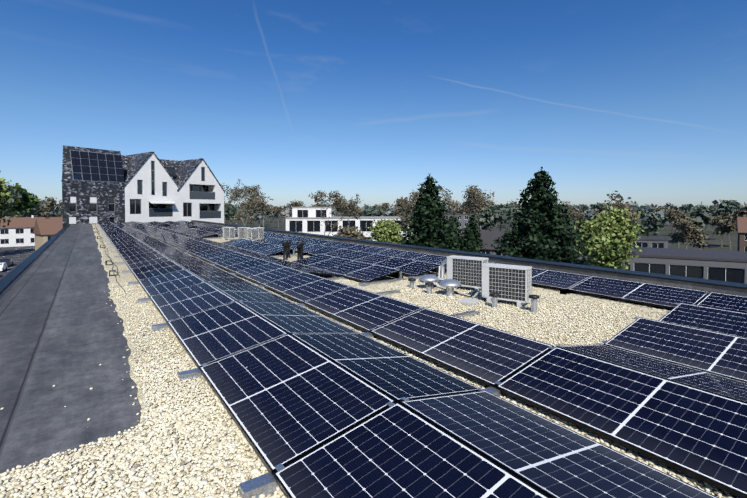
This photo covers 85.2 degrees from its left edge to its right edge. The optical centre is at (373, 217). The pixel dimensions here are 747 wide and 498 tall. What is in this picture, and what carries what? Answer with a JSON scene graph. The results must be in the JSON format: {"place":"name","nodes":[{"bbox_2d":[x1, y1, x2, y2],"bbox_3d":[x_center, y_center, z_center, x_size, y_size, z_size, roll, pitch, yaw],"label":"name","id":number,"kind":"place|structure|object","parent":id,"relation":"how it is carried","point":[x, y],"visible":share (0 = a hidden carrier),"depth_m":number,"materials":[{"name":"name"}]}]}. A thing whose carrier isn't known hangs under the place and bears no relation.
{"place":"outdoors","nodes":[
{"label":"outdoors","id":0,"kind":"place"},
{"bbox_2d":[0,246,34,279],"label":"parking lot","id":1,"kind":"structure","parent":0,"point":[18,255],"depth_m":97.83,"materials":[{"name":"grey asphalt"}]},
{"bbox_2d":[0,262,7,271],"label":"parked car","id":2,"kind":"object","parent":1,"relation":"on","point":[3,266],"visible":1,"depth_m":71.56,"materials":[{"name":"white paint"}]},
{"bbox_2d":[0,258,13,266],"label":"parked car","id":3,"kind":"object","parent":1,"relation":"on","point":[9,262],"visible":0.75,"depth_m":77.76,"materials":[{"name":"grey paint"}]},
{"bbox_2d":[33,218,62,250],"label":"house","id":4,"kind":"structure","parent":0,"point":[45,230],"depth_m":97.89,"materials":[{"name":"beige brick"}]},
{"bbox_2d":[61,145,124,227],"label":"building facade","id":5,"kind":"structure","parent":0,"point":[82,191],"depth_m":44.05,"materials":[{"name":"grey stone"}]},
{"bbox_2d":[73,173,81,179],"bbox_3d":[-31.510,-4.436,43.280,0.204,0.746,0.780,1,2,35],"label":"solar panel","id":6,"kind":"object","parent":5,"relation":"in","point":[77,176],"visible":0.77,"depth_m":43.27,"materials":[{"name":"blue glass"}]},
{"bbox_2d":[70,150,123,182],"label":"solar panels","id":7,"kind":"object","parent":5,"relation":"attached to","point":[96,166],"visible":1,"depth_m":45.04,"materials":[{"name":"glass"}]},
{"bbox_2d":[70,161,214,221],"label":"windows","id":8,"kind":"structure","parent":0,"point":[135,206],"depth_m":49.84,"materials":[{"name":"black glass"}]},
{"bbox_2d":[69,191,220,223],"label":"gable building balconies","id":9,"kind":"structure","parent":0,"point":[160,212],"depth_m":51.09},
{"bbox_2d":[0,224,735,497],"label":"roof gravel","id":10,"kind":"structure","parent":0,"point":[124,278],"depth_m":6.05,"materials":[{"name":"beige gravel"}]},
{"bbox_2d":[0,0,746,208],"label":"sky","id":11,"kind":"structure","parent":0,"point":[645,101],"materials":[{"name":"blue"}]},
{"bbox_2d":[62,212,737,250],"bbox_3d":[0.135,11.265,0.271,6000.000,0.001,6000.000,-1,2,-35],"label":"ground","id":12,"kind":"structure","parent":0,"point":[714,242],"depth_m":185.12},
{"bbox_2d":[0,185,21,209],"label":"tree","id":13,"kind":"object","parent":12,"relation":"on","point":[10,190],"visible":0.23,"depth_m":94.62,"materials":[{"name":"green plant"}]},
{"bbox_2d":[0,171,24,226],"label":"yellow green tree","id":14,"kind":"object","parent":12,"relation":"on","point":[3,193],"visible":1,"depth_m":33.34,"materials":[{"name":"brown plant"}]},
{"bbox_2d":[1,184,40,213],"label":"green tree","id":15,"kind":"object","parent":12,"relation":"on","point":[29,201],"visible":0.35,"depth_m":137.47,"materials":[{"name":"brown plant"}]},
{"bbox_2d":[17,204,40,216],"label":"bare tree","id":16,"kind":"object","parent":12,"relation":"on","point":[37,211],"visible":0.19,"depth_m":147.34,"materials":[{"name":"brown plant"}]},
{"bbox_2d":[0,215,62,246],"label":"row house","id":17,"kind":"structure","parent":12,"relation":"on","point":[14,234],"depth_m":118.58,"materials":[{"name":"white paint"}]},
{"bbox_2d":[20,202,43,216],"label":"tree","id":18,"kind":"object","parent":12,"relation":"on","point":[31,212],"visible":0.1,"depth_m":159.57,"materials":[{"name":"green plant"}]},
{"bbox_2d":[39,197,61,218],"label":"bare tree","id":19,"kind":"object","parent":12,"relation":"on","point":[50,206],"visible":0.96,"depth_m":107.01,"materials":[{"name":"brown plant"}]},
{"bbox_2d":[0,225,141,472],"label":"roof membrane","id":20,"kind":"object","parent":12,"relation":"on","point":[61,329],"depth_m":4.74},
{"bbox_2d":[0,224,69,292],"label":"roof parapet","id":21,"kind":"structure","parent":20,"relation":"on","point":[9,278],"depth_m":12.11,"materials":[{"name":"grey metal"}]},
{"bbox_2d":[0,225,70,298],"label":"roof cant strip","id":22,"kind":"object","parent":20,"relation":"on","point":[13,282],"visible":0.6,"depth_m":11.05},
{"bbox_2d":[70,222,146,224],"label":"roof parapet","id":23,"kind":"structure","parent":20,"relation":"on","point":[89,224],"depth_m":42.24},
{"bbox_2d":[94,225,125,293],"bbox_3d":[-16.854,1.034,24.993,0.330,0.137,41.400,-1,2,-35],"label":"cable","id":24,"kind":"object","parent":20,"relation":"on","point":[110,260],"visible":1,"depth_m":12.30,"materials":[{"name":"black plastic"}]},
{"bbox_2d":[223,227,234,240],"bbox_3d":[-7.785,0.841,21.858,0.856,0.690,0.360,1,2,45],"label":"ac unit","id":25,"kind":"object","parent":20,"relation":"on","point":[228,233],"visible":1,"depth_m":21.63,"materials":[{"name":"grey paint"}]},
{"bbox_2d":[238,227,249,238],"bbox_3d":[-6.966,0.842,21.823,0.856,0.690,0.360,1,2,45],"label":"ac unit","id":26,"kind":"object","parent":20,"relation":"on","point":[242,232],"visible":0.79,"depth_m":21.63,"materials":[{"name":"grey paint"}]},
{"bbox_2d":[246,228,257,240],"bbox_3d":[-6.215,0.868,20.763,0.360,0.690,0.856,-1,2,-35],"label":"ac unit","id":27,"kind":"object","parent":20,"relation":"on","point":[252,233],"visible":0.9,"depth_m":20.48,"materials":[{"name":"grey paint"}]},
{"bbox_2d":[253,227,263,239],"bbox_3d":[-6.127,0.845,21.680,0.360,0.690,0.856,-1,2,-35],"label":"ac unit","id":28,"kind":"object","parent":20,"relation":"on","point":[260,232],"visible":0.54,"depth_m":21.35,"materials":[{"name":"grey paint"}]},
{"bbox_2d":[282,240,288,259],"bbox_3d":[-2.956,1.069,13.616,0.220,0.660,0.214,-1,2,-35],"label":"flue pipe","id":29,"kind":"object","parent":20,"relation":"on","point":[285,245],"visible":0.98,"depth_m":13.56,"materials":[{"name":"black metal"}]},
{"bbox_2d":[286,240,290,257],"bbox_3d":[-2.970,1.066,14.157,0.220,0.640,0.214,-1,2,-35],"label":"flue pipe","id":30,"kind":"object","parent":20,"relation":"on","point":[288,250],"visible":0.62,"depth_m":14.10,"materials":[{"name":"black metal"}]},
{"bbox_2d":[296,242,302,259],"bbox_3d":[-2.339,1.089,12.828,0.220,0.660,0.214,-1,2,-35],"label":"flue pipe","id":31,"kind":"object","parent":20,"relation":"on","point":[299,247],"visible":0.62,"depth_m":12.77,"materials":[{"name":"black metal"}]},
{"bbox_2d":[298,240,303,258],"bbox_3d":[-2.365,1.057,13.298,0.220,0.700,0.214,-1,2,-35],"label":"flue pipe","id":32,"kind":"object","parent":20,"relation":"on","point":[302,248],"visible":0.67,"depth_m":13.24,"materials":[{"name":"black metal"}]},
{"bbox_2d":[0,274,670,409],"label":"gravel pebbles","id":33,"kind":"object","parent":20,"relation":"on","point":[158,396],"visible":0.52,"depth_m":6.07,"materials":[{"name":"beige gravel"}]},
{"bbox_2d":[481,263,531,307],"bbox_3d":[2.392,1.207,7.380,0.856,0.690,0.360,1,2,36],"label":"ac unit","id":34,"kind":"object","parent":33,"relation":"on","point":[506,282],"visible":0.96,"depth_m":7.23,"materials":[{"name":"grey paint"}]},
{"bbox_2d":[0,400,738,497],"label":"gravel pebbles","id":35,"kind":"object","parent":20,"relation":"on","point":[14,485],"visible":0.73,"depth_m":2.73,"materials":[{"name":"beige gravel"}]},
{"bbox_2d":[408,278,415,288],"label":"roof vent pipe","id":36,"kind":"object","parent":20,"relation":"on","point":[411,280],"visible":0.9,"depth_m":8.72,"materials":[{"name":"silver metal"}]},
{"bbox_2d":[96,220,746,497],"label":"solar array","id":37,"kind":"object","parent":20,"relation":"on","point":[316,405],"visible":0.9,"depth_m":3.71,"materials":[{"name":"blue glass"}]},
{"bbox_2d":[419,275,438,289],"bbox_3d":[1.187,1.367,8.675,0.430,0.315,0.430,-1,2,-35],"label":"mushroom roof vent","id":38,"kind":"object","parent":20,"relation":"on","point":[428,278],"visible":0.77,"depth_m":8.54,"materials":[{"name":"silver metal"}]},
{"bbox_2d":[425,282,432,293],"bbox_3d":[1.121,1.412,8.178,0.170,0.250,0.166,-1,2,-35],"label":"roof vent pipe","id":39,"kind":"object","parent":20,"relation":"on","point":[429,286],"visible":0.92,"depth_m":8.13,"materials":[{"name":"silver metal"}]},
{"bbox_2d":[439,279,461,296],"bbox_3d":[1.513,1.375,8.037,0.452,0.331,0.452,-1,2,-35],"label":"mushroom roof vent","id":40,"kind":"object","parent":20,"relation":"on","point":[449,285],"visible":0.94,"depth_m":7.94,"materials":[{"name":"silver metal"}]},
{"bbox_2d":[433,260,479,297],"bbox_3d":[1.613,1.283,8.841,0.633,0.465,2.427,0,1,-4],"label":"duct pipe","id":41,"kind":"object","parent":20,"relation":"on","point":[441,270],"visible":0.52,"depth_m":9.52,"materials":[{"name":"grey paint"}]},
{"bbox_2d":[447,255,488,291],"bbox_3d":[1.972,1.175,8.637,0.856,0.690,0.360,1,2,36],"label":"ac unit","id":42,"kind":"object","parent":20,"relation":"on","point":[465,271],"visible":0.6,"depth_m":8.48,"materials":[{"name":"grey paint"}]},
{"bbox_2d":[458,298,479,304],"bbox_3d":[1.738,1.517,7.391,0.300,0.045,0.300,1,2,35],"label":"concrete tile","id":43,"kind":"object","parent":20,"relation":"on","point":[469,301],"visible":0.94,"depth_m":7.32,"materials":[{"name":"grey concrete"}]},
{"bbox_2d":[191,220,746,296],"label":"roof parapet","id":44,"kind":"structure","parent":20,"relation":"on","point":[726,287],"depth_m":10.44,"materials":[{"name":"grey metal"}]},
{"bbox_2d":[490,293,499,307],"bbox_3d":[2.104,1.430,7.060,0.170,0.270,0.166,-1,2,-35],"label":"roof vent pipe","id":45,"kind":"object","parent":20,"relation":"on","point":[495,296],"visible":0.94,"depth_m":7.01,"materials":[{"name":"silver metal"}]},
{"bbox_2d":[529,294,539,313],"bbox_3d":[2.656,1.419,6.726,0.170,0.310,0.166,-1,2,-35],"label":"roof vent pipe","id":46,"kind":"object","parent":20,"relation":"on","point":[533,297],"visible":0.92,"depth_m":6.68,"materials":[{"name":"silver metal"}]},
{"bbox_2d":[125,153,178,222],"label":"white gable building","id":47,"kind":"structure","parent":12,"relation":"on","point":[143,173],"depth_m":49.27,"materials":[{"name":"white paint"}]},
{"bbox_2d":[121,152,224,192],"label":"gabled building roofs","id":48,"kind":"structure","parent":47,"relation":"attached to","point":[133,164],"depth_m":52.87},
{"bbox_2d":[164,166,175,175],"bbox_3d":[-28.231,-6.200,54.007,2.850,1.100,2.400,1,2,35],"label":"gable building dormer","id":49,"kind":"object","parent":48,"relation":"on","point":[171,170],"visible":0.31,"depth_m":53.74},
{"bbox_2d":[178,160,223,222],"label":"white gable building","id":50,"kind":"structure","parent":12,"relation":"on","point":[210,181],"depth_m":54.76,"materials":[{"name":"white paint"}]},
{"bbox_2d":[224,204,242,222],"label":"tree","id":51,"kind":"object","parent":12,"relation":"on","point":[231,209],"visible":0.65,"depth_m":156.92,"materials":[{"name":"green plant"}]},
{"bbox_2d":[221,179,248,211],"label":"bare tree","id":52,"kind":"object","parent":12,"relation":"on","point":[235,196],"visible":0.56,"depth_m":83.45,"materials":[{"name":"brown plant"}]},
{"bbox_2d":[226,184,267,225],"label":"bare tree","id":53,"kind":"object","parent":12,"relation":"on","point":[245,186],"visible":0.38,"depth_m":95.06,"materials":[{"name":"brown plant"}]},
{"bbox_2d":[240,195,261,225],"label":"tree","id":54,"kind":"object","parent":12,"relation":"on","point":[246,211],"visible":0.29,"depth_m":175.56,"materials":[{"name":"brown plant"}]},
{"bbox_2d":[229,185,273,227],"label":"bare tree","id":55,"kind":"object","parent":12,"relation":"on","point":[249,205],"visible":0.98,"depth_m":70.58,"materials":[{"name":"brown plant"}]},
{"bbox_2d":[258,203,273,217],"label":"bare tree","id":56,"kind":"object","parent":12,"relation":"on","point":[267,208],"visible":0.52,"depth_m":213.87,"materials":[{"name":"brown plant"}]},
{"bbox_2d":[271,206,283,228],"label":"bare tree","id":57,"kind":"object","parent":12,"relation":"on","point":[277,211],"visible":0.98,"depth_m":216.97,"materials":[{"name":"brown plant"}]},
{"bbox_2d":[289,200,304,207],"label":"bare tree","id":58,"kind":"object","parent":12,"relation":"on","point":[295,204],"visible":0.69,"depth_m":235.18,"materials":[{"name":"brown plant"}]},
{"bbox_2d":[309,203,324,206],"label":"bare tree","id":59,"kind":"object","parent":12,"relation":"on","point":[318,205],"visible":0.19,"depth_m":242.45,"materials":[{"name":"brown plant"}]},
{"bbox_2d":[308,190,360,235],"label":"bare tree","id":60,"kind":"object","parent":12,"relation":"on","point":[341,200],"visible":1,"depth_m":68.41,"materials":[{"name":"brown plant"}]},
{"bbox_2d":[330,201,344,212],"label":"bare tree","id":61,"kind":"object","parent":12,"relation":"on","point":[337,209],"visible":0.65,"depth_m":200.15,"materials":[{"name":"brown plant"}]},
{"bbox_2d":[285,216,415,243],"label":"white office","id":62,"kind":"structure","parent":12,"relation":"on","point":[311,225],"depth_m":102.86,"materials":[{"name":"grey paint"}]},
{"bbox_2d":[292,207,331,216],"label":"building upper storey","id":63,"kind":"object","parent":62,"relation":"on","point":[307,211],"visible":0.12,"depth_m":104.85,"materials":[{"name":"white paint"}]},
{"bbox_2d":[331,225,369,239],"bbox_3d":[-3.365,5.300,57.600,5.820,9.026,5.256,0,1,-13],"label":"blossom tree","id":64,"kind":"object","parent":12,"relation":"on","point":[347,232],"visible":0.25,"depth_m":56.22,"materials":[{"name":"brown plant"}]},
{"bbox_2d":[346,208,362,215],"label":"bare tree","id":65,"kind":"object","parent":12,"relation":"on","point":[352,214],"visible":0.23,"depth_m":159.25,"materials":[{"name":"brown plant"}]},
{"bbox_2d":[359,206,384,215],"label":"tree","id":66,"kind":"object","parent":12,"relation":"on","point":[371,211],"visible":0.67,"depth_m":136.96,"materials":[{"name":"green plant"}]},
{"bbox_2d":[3,200,744,230],"bbox_3d":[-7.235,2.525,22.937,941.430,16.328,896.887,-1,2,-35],"label":"treeline","id":67,"kind":"object","parent":12,"relation":"on","point":[287,211],"visible":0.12,"depth_m":244.12,"materials":[{"name":"green plant"}]},
{"bbox_2d":[376,202,391,210],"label":"bare tree","id":68,"kind":"object","parent":12,"relation":"on","point":[384,206],"visible":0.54,"depth_m":246.15,"materials":[{"name":"brown plant"}]},
{"bbox_2d":[366,216,407,244],"bbox_3d":[1.568,4.910,46.325,4.360,10.376,5.942,1,2,31],"label":"yellow green tree","id":69,"kind":"object","parent":12,"relation":"on","point":[386,231],"visible":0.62,"depth_m":44.81,"materials":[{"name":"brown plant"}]},
{"bbox_2d":[391,208,399,215],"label":"tree","id":70,"kind":"object","parent":12,"relation":"on","point":[395,212],"visible":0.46,"depth_m":220.22,"materials":[{"name":"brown plant"}]},
{"bbox_2d":[392,197,413,215],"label":"bare tree","id":71,"kind":"object","parent":12,"relation":"on","point":[398,206],"visible":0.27,"depth_m":132.97,"materials":[{"name":"brown plant"}]},
{"bbox_2d":[396,199,415,229],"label":"bare tree","id":72,"kind":"object","parent":12,"relation":"on","point":[403,215],"visible":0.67,"depth_m":80.65,"materials":[{"name":"brown plant"}]},
{"bbox_2d":[398,175,462,250],"bbox_3d":[5.986,3.442,45.924,11.609,16.753,12.467,-1,2,-35],"label":"conifer","id":73,"kind":"object","parent":12,"relation":"on","point":[432,230],"visible":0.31,"depth_m":44.41,"materials":[{"name":"green plant"}]},
{"bbox_2d":[407,179,461,216],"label":"bare tree","id":74,"kind":"object","parent":12,"relation":"on","point":[446,198],"visible":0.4,"depth_m":67.11,"materials":[{"name":"brown plant"}]},
{"bbox_2d":[449,212,463,249],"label":"conifer","id":75,"kind":"object","parent":12,"relation":"on","point":[455,219],"visible":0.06,"depth_m":50.06,"materials":[{"name":"green plant"}]},
{"bbox_2d":[458,206,473,213],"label":"tree","id":76,"kind":"object","parent":12,"relation":"on","point":[462,210],"visible":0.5,"depth_m":234.96,"materials":[{"name":"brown plant"}]},
{"bbox_2d":[458,224,479,252],"bbox_3d":[10.377,5.793,46.015,5.723,10.173,5.792,-1,2,-35],"label":"conifer","id":77,"kind":"object","parent":12,"relation":"on","point":[467,243],"visible":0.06,"depth_m":45.73,"materials":[{"name":"green plant"}]},
{"bbox_2d":[462,213,487,253],"bbox_3d":[12.861,4.828,53.195,5.948,11.426,5.671,1,2,23],"label":"conifer","id":78,"kind":"object","parent":12,"relation":"on","point":[473,226],"visible":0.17,"depth_m":52.73,"materials":[{"name":"green plant"}]},
{"bbox_2d":[462,185,493,248],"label":"bare tree","id":79,"kind":"object","parent":12,"relation":"on","point":[473,192],"visible":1,"depth_m":66.59,"materials":[{"name":"brown plant"}]},
{"bbox_2d":[468,198,497,228],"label":"tree","id":80,"kind":"object","parent":12,"relation":"on","point":[492,202],"visible":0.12,"depth_m":113.33,"materials":[{"name":"green plant"}]},
{"bbox_2d":[474,204,508,230],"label":"tree","id":81,"kind":"object","parent":12,"relation":"on","point":[490,215],"visible":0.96,"depth_m":108.13,"materials":[{"name":"green plant"}]},
{"bbox_2d":[494,204,514,230],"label":"tree","id":82,"kind":"object","parent":12,"relation":"on","point":[508,211],"visible":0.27,"depth_m":150.55,"materials":[{"name":"green plant"}]},
{"bbox_2d":[505,202,518,227],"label":"tree","id":83,"kind":"object","parent":12,"relation":"on","point":[512,207],"visible":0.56,"depth_m":220.34,"materials":[{"name":"green plant"}]},
{"bbox_2d":[505,201,518,225],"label":"bare tree","id":84,"kind":"object","parent":12,"relation":"on","point":[516,205],"visible":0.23,"depth_m":242.51,"materials":[{"name":"brown plant"}]},
{"bbox_2d":[485,167,586,264],"bbox_3d":[19.217,3.335,46.953,15.752,18.596,16.160,0,1,13],"label":"conifer","id":85,"kind":"object","parent":12,"relation":"on","point":[542,230],"visible":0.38,"depth_m":45.86,"materials":[{"name":"green plant"}]},
{"bbox_2d":[558,201,586,226],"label":"tree","id":86,"kind":"object","parent":12,"relation":"on","point":[573,214],"visible":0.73,"depth_m":101.15,"materials":[{"name":"brown plant"}]},
{"bbox_2d":[573,204,589,211],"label":"tree","id":87,"kind":"object","parent":12,"relation":"on","point":[584,207],"visible":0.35,"depth_m":262.33,"materials":[{"name":"green plant"}]},
{"bbox_2d":[576,218,587,233],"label":"conifer","id":88,"kind":"object","parent":12,"relation":"on","point":[579,227],"visible":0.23,"depth_m":149.84,"materials":[{"name":"green plant"}]},
{"bbox_2d":[588,202,608,211],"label":"tree","id":89,"kind":"object","parent":12,"relation":"on","point":[598,206],"visible":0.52,"depth_m":253.10,"materials":[{"name":"green plant"}]},
{"bbox_2d":[570,204,648,268],"bbox_3d":[19.364,4.604,33.608,6.298,11.631,5.473,-1,2,-35],"label":"yellow green tree","id":90,"kind":"object","parent":12,"relation":"on","point":[607,240],"visible":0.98,"depth_m":32.69,"materials":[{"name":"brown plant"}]},
{"bbox_2d":[586,190,642,269],"bbox_3d":[22.156,3.900,37.133,5.251,12.860,3.203,0,1,12],"label":"tree","id":91,"kind":"object","parent":12,"relation":"on","point":[620,197],"visible":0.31,"depth_m":37.23,"materials":[{"name":"brown plant"}]},
{"bbox_2d":[609,202,633,213],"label":"tree","id":92,"kind":"object","parent":12,"relation":"on","point":[620,203],"visible":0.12,"depth_m":166.79,"materials":[{"name":"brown plant"}]},
{"bbox_2d":[623,206,640,220],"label":"bare tree","id":93,"kind":"object","parent":12,"relation":"on","point":[631,211],"visible":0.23,"depth_m":143.93,"materials":[{"name":"brown plant"}]},
{"bbox_2d":[637,214,665,235],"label":"tree","id":94,"kind":"object","parent":12,"relation":"on","point":[652,225],"visible":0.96,"depth_m":100.81,"materials":[{"name":"green plant"}]},
{"bbox_2d":[573,246,746,283],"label":"row of garages","id":95,"kind":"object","parent":12,"relation":"on","point":[722,265],"visible":0.48,"depth_m":52.62,"materials":[{"name":"grey concrete"}]},
{"bbox_2d":[654,206,673,228],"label":"tree","id":96,"kind":"object","parent":12,"relation":"on","point":[659,208],"visible":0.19,"depth_m":213.99,"materials":[{"name":"green plant"}]},
{"bbox_2d":[663,209,687,247],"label":"tree","id":97,"kind":"object","parent":12,"relation":"on","point":[674,215],"visible":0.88,"depth_m":113.17,"materials":[{"name":"brown plant"}]},
{"bbox_2d":[668,216,708,249],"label":"tree","id":98,"kind":"object","parent":12,"relation":"on","point":[686,227],"visible":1,"depth_m":85.46,"materials":[{"name":"brown plant"}]},
{"bbox_2d":[676,202,713,242],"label":"tree","id":99,"kind":"object","parent":12,"relation":"on","point":[702,214],"visible":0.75,"depth_m":125.90,"materials":[{"name":"green plant"}]},
{"bbox_2d":[709,205,717,236],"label":"tree","id":100,"kind":"object","parent":12,"relation":"on","point":[714,209],"visible":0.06,"depth_m":157.12,"materials":[{"name":"green plant"}]},
{"bbox_2d":[709,214,732,246],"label":"tree","id":101,"kind":"object","parent":12,"relation":"on","point":[717,219],"visible":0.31,"depth_m":115.98,"materials":[{"name":"brown plant"}]},
{"bbox_2d":[707,217,736,248],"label":"bare tree","id":102,"kind":"object","parent":12,"relation":"on","point":[728,226],"visible":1,"depth_m":111.20,"materials":[{"name":"brown plant"}]},
{"bbox_2d":[712,199,744,239],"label":"tree","id":103,"kind":"object","parent":12,"relation":"on","point":[727,207],"visible":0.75,"depth_m":136.52,"materials":[{"name":"green plant"}]},
{"bbox_2d":[728,204,746,224],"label":"tree","id":104,"kind":"object","parent":12,"relation":"on","point":[742,212],"visible":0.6,"depth_m":112.22,"materials":[{"name":"green plant"}]},
{"bbox_2d":[439,214,483,235],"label":"house","id":105,"kind":"structure","parent":0,"point":[463,220],"depth_m":160.77,"materials":[{"name":"grey"}]},
{"bbox_2d":[462,228,522,255],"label":"house","id":106,"kind":"structure","parent":0,"point":[488,237],"depth_m":76.00,"materials":[{"name":"grey"}]},
{"bbox_2d":[573,234,668,247],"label":"house","id":107,"kind":"structure","parent":0,"point":[653,241],"depth_m":78.41,"materials":[{"name":"grey paint"}]},
{"bbox_2d":[736,217,746,250],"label":"house","id":108,"kind":"structure","parent":0,"point":[741,227],"depth_m":94.93,"materials":[{"name":"brown brick"}]}
]}

